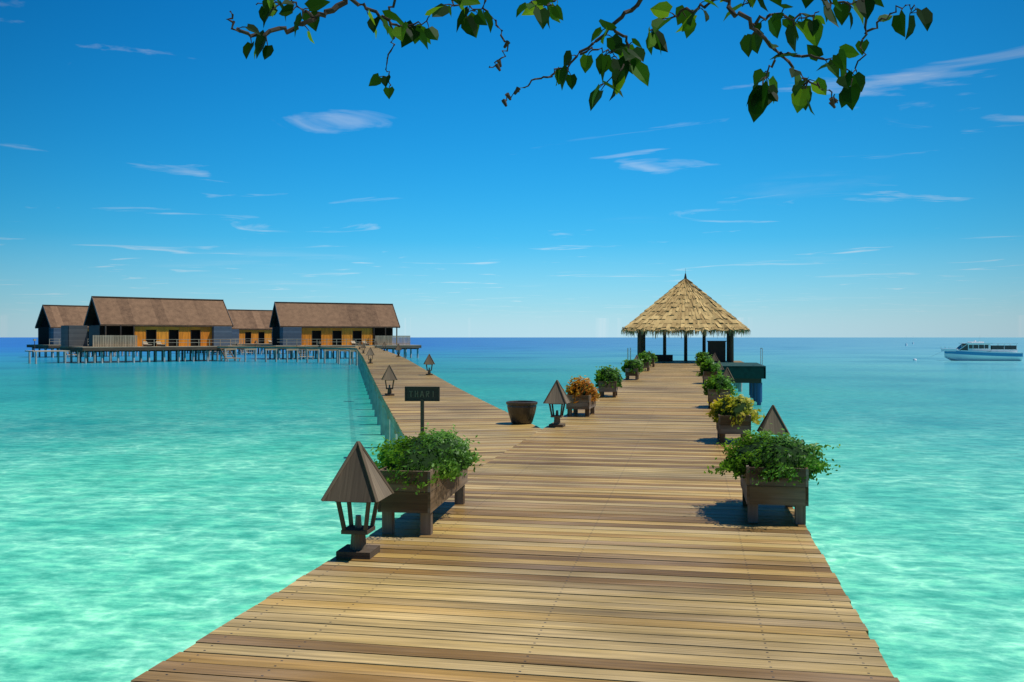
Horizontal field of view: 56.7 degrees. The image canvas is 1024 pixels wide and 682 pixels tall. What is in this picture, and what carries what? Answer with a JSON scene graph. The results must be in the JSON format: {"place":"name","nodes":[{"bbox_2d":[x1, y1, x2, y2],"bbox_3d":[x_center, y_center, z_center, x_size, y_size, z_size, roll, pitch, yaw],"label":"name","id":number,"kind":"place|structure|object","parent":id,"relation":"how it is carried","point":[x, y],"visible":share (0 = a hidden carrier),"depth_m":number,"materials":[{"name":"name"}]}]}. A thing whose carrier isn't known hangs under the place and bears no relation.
{"place":"outdoors","nodes":[
{"label":"outdoors","id":0,"kind":"place"},
{"bbox_2d":[0,337,1023,681],"bbox_3d":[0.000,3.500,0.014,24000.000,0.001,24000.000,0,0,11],"label":"sea water","id":1,"kind":"structure","parent":0,"point":[152,513],"depth_m":23.19,"materials":[{"name":"teal liquid"}]},
{"bbox_2d":[27,305,137,357],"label":"villa","id":2,"kind":"object","parent":1,"relation":"in","point":[51,320],"visible":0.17,"depth_m":167.05,"materials":[{"name":"brown wood"}]},
{"bbox_2d":[25,296,246,363],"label":"villa","id":3,"kind":"object","parent":1,"relation":"in","point":[139,324],"visible":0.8,"depth_m":134.18,"materials":[{"name":"brown wood"}]},
{"bbox_2d":[187,348,262,352],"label":"stilts","id":4,"kind":"object","parent":1,"relation":"in","point":[232,351],"visible":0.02,"depth_m":212.78,"materials":[{"name":"brown wood"}]},
{"bbox_2d":[213,309,310,354],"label":"villa","id":5,"kind":"object","parent":1,"relation":"in","point":[251,327],"visible":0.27,"depth_m":194.48,"materials":[{"name":"brown wood"}]},
{"bbox_2d":[261,302,420,359],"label":"villa","id":6,"kind":"object","parent":1,"relation":"in","point":[307,324],"visible":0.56,"depth_m":154.75,"materials":[{"name":"brown wood"}]},
{"bbox_2d":[217,346,540,473],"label":"jetty walkway","id":7,"kind":"structure","parent":1,"relation":"in","point":[492,427],"depth_m":24.03,"materials":[{"name":"brown wood"}]},
{"bbox_2d":[366,347,373,363],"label":"lantern","id":8,"kind":"object","parent":7,"relation":"on","point":[370,352],"visible":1,"depth_m":51.65,"materials":[{"name":"grey wood"}]},
{"bbox_2d":[382,365,397,395],"bbox_3d":[-3.561,1.135,27.620,0.459,0.887,0.459,0,0,-10],"label":"lantern","id":9,"kind":"object","parent":7,"relation":"on","point":[389,374],"visible":1,"depth_m":27.50,"materials":[{"name":"grey wood"}]},
{"bbox_2d":[395,344,401,356],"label":"lantern","id":10,"kind":"object","parent":7,"relation":"on","point":[398,347],"visible":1,"depth_m":64.33,"materials":[{"name":"grey wood"}]},
{"bbox_2d":[405,386,439,432],"bbox_3d":[-1.361,1.166,14.410,0.532,0.951,0.160,0,0,5],"label":"sign","id":11,"kind":"object","parent":7,"relation":"on","point":[421,394],"visible":0.91,"depth_m":14.39,"materials":[{"name":"green wood"}]},
{"bbox_2d":[424,354,434,374],"bbox_3d":[-3.468,0.980,39.812,0.459,0.887,0.459,0,0,-10],"label":"lantern","id":12,"kind":"object","parent":7,"relation":"on","point":[429,360],"visible":1,"depth_m":39.70,"materials":[{"name":"grey wood"}]},
{"bbox_2d":[506,400,537,423],"bbox_3d":[0.194,1.408,18.748,0.630,0.432,0.630,0,0,11],"label":"ceramic pot","id":13,"kind":"object","parent":7,"relation":"on","point":[521,411],"visible":1,"depth_m":18.53,"materials":[{"name":"ceramic"}]},
{"bbox_2d":[131,360,899,681],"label":"jetty","id":14,"kind":"object","parent":1,"relation":"in","point":[619,538],"visible":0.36,"depth_m":6.45,"materials":[{"name":"brown wood"}]},
{"bbox_2d":[321,441,393,558],"bbox_3d":[-1.200,1.227,7.418,0.474,0.887,0.474,0,0,11],"label":"lantern","id":15,"kind":"object","parent":14,"relation":"on","point":[359,477],"visible":1,"depth_m":7.32,"materials":[{"name":"brown wood"}]},
{"bbox_2d":[370,422,484,534],"bbox_3d":[-0.799,1.236,9.040,1.016,0.855,2.644,0,0,11],"label":"planter","id":16,"kind":"object","parent":14,"relation":"on","point":[425,474],"visible":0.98,"depth_m":8.31,"materials":[{"name":"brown wood"}]},
{"bbox_2d":[543,380,570,426],"bbox_3d":[0.858,1.183,18.061,0.459,0.887,0.459,0,0,14],"label":"lantern","id":17,"kind":"object","parent":14,"relation":"on","point":[557,394],"visible":1,"depth_m":17.95,"materials":[{"name":"brown wood"}]},
{"bbox_2d":[564,375,600,416],"bbox_3d":[1.512,1.168,20.783,0.835,0.896,1.444,0,0,11],"label":"planter","id":18,"kind":"object","parent":14,"relation":"on","point":[583,394],"visible":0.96,"depth_m":20.41,"materials":[{"name":"brown wood"}]},
{"bbox_2d":[594,364,625,397],"bbox_3d":[2.774,1.130,27.264,1.013,0.920,1.417,0,0,-15],"label":"planter","id":19,"kind":"object","parent":14,"relation":"on","point":[608,379],"visible":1,"depth_m":26.83,"materials":[{"name":"brown wood"}]},
{"bbox_2d":[621,358,645,379],"bbox_3d":[4.864,1.109,38.177,0.954,0.872,1.428,0,0,-6],"label":"planter","id":20,"kind":"object","parent":14,"relation":"on","point":[631,367],"visible":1,"depth_m":37.79,"materials":[{"name":"brown wood"}]},
{"bbox_2d":[638,352,651,370],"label":"planter","id":21,"kind":"object","parent":14,"relation":"on","point":[646,361],"visible":0.8,"depth_m":47.51,"materials":[{"name":"brown wood"}]},
{"bbox_2d":[644,352,657,366],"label":"planter","id":22,"kind":"object","parent":14,"relation":"on","point":[654,359],"visible":0.54,"depth_m":54.17,"materials":[{"name":"brown wood"}]},
{"bbox_2d":[620,268,750,361],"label":"pavilion","id":23,"kind":"structure","parent":14,"relation":"on","point":[684,306],"depth_m":62.73,"materials":[{"name":"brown wood"}]},
{"bbox_2d":[694,351,711,360],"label":"planter","id":24,"kind":"object","parent":14,"relation":"on","point":[699,354],"visible":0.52,"depth_m":57.13,"materials":[{"name":"green wood"}]},
{"bbox_2d":[695,354,713,365],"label":"planter","id":25,"kind":"object","parent":14,"relation":"on","point":[700,360],"visible":0.54,"depth_m":46.56,"materials":[{"name":"green wood"}]},
{"bbox_2d":[696,358,721,383],"bbox_3d":[7.224,1.083,34.824,0.958,0.953,1.557,0,0,11],"label":"planter","id":26,"kind":"object","parent":14,"relation":"on","point":[708,369],"visible":0.94,"depth_m":34.49,"materials":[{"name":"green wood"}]},
{"bbox_2d":[702,372,737,407],"bbox_3d":[5.035,1.174,23.081,0.815,0.865,1.512,0,0,27],"label":"planter","id":27,"kind":"object","parent":14,"relation":"on","point":[713,387],"visible":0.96,"depth_m":22.68,"materials":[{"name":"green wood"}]},
{"bbox_2d":[705,390,764,443],"bbox_3d":[3.590,1.223,15.503,0.933,0.828,1.265,0,0,-15],"label":"planter","id":28,"kind":"object","parent":14,"relation":"on","point":[731,415],"visible":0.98,"depth_m":15.16,"materials":[{"name":"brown wood"}]},
{"bbox_2d":[714,348,765,404],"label":"boarding platform","id":29,"kind":"structure","parent":14,"relation":"attached to","point":[753,375],"depth_m":48.77,"materials":[{"name":"teal paint"}]},
{"bbox_2d":[704,423,840,524],"bbox_3d":[2.444,1.239,9.132,1.398,0.848,1.633,0,0,-28],"label":"planter","id":30,"kind":"object","parent":14,"relation":"on","point":[768,468],"visible":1,"depth_m":8.65,"materials":[{"name":"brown wood"}]},
{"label":"lantern brackets","id":31,"kind":"object","parent":14,"relation":"attached to","visible":0},
{"bbox_2d":[712,353,717,362],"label":"lantern","id":32,"kind":"object","parent":31,"relation":"on","point":[714,357],"visible":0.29,"depth_m":52.21,"materials":[{"name":"brown wood"}]},
{"bbox_2d":[723,367,733,380],"bbox_3d":[7.587,1.371,33.478,0.459,0.887,0.459,0,0,11],"label":"lantern","id":33,"kind":"object","parent":31,"relation":"on","point":[726,373],"visible":0.26,"depth_m":33.36,"materials":[{"name":"grey wood"}]},
{"bbox_2d":[757,405,789,438],"bbox_3d":[4.096,1.446,14.904,0.474,0.887,0.474,0,0,11],"label":"lantern","id":34,"kind":"object","parent":31,"relation":"on","point":[773,417],"visible":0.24,"depth_m":14.78,"materials":[{"name":"brown wood"}]},
{"bbox_2d":[941,340,1022,360],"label":"boat","id":35,"kind":"object","parent":1,"relation":"on","point":[975,351],"visible":0.94,"depth_m":140.40,"materials":[{"name":"white"}]},
{"bbox_2d":[0,0,1023,336],"label":"sky","id":36,"kind":"structure","parent":0,"point":[143,153],"materials":[{"name":"blue"}]},
{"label":"shore sand","id":37,"kind":"object","parent":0,"visible":0},
{"bbox_2d":[226,0,932,122],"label":"overhanging tree","id":38,"kind":"object","parent":37,"relation":"on","point":[763,96],"visible":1,"depth_m":4.33,"materials":[{"name":"green plant"}]}
]}

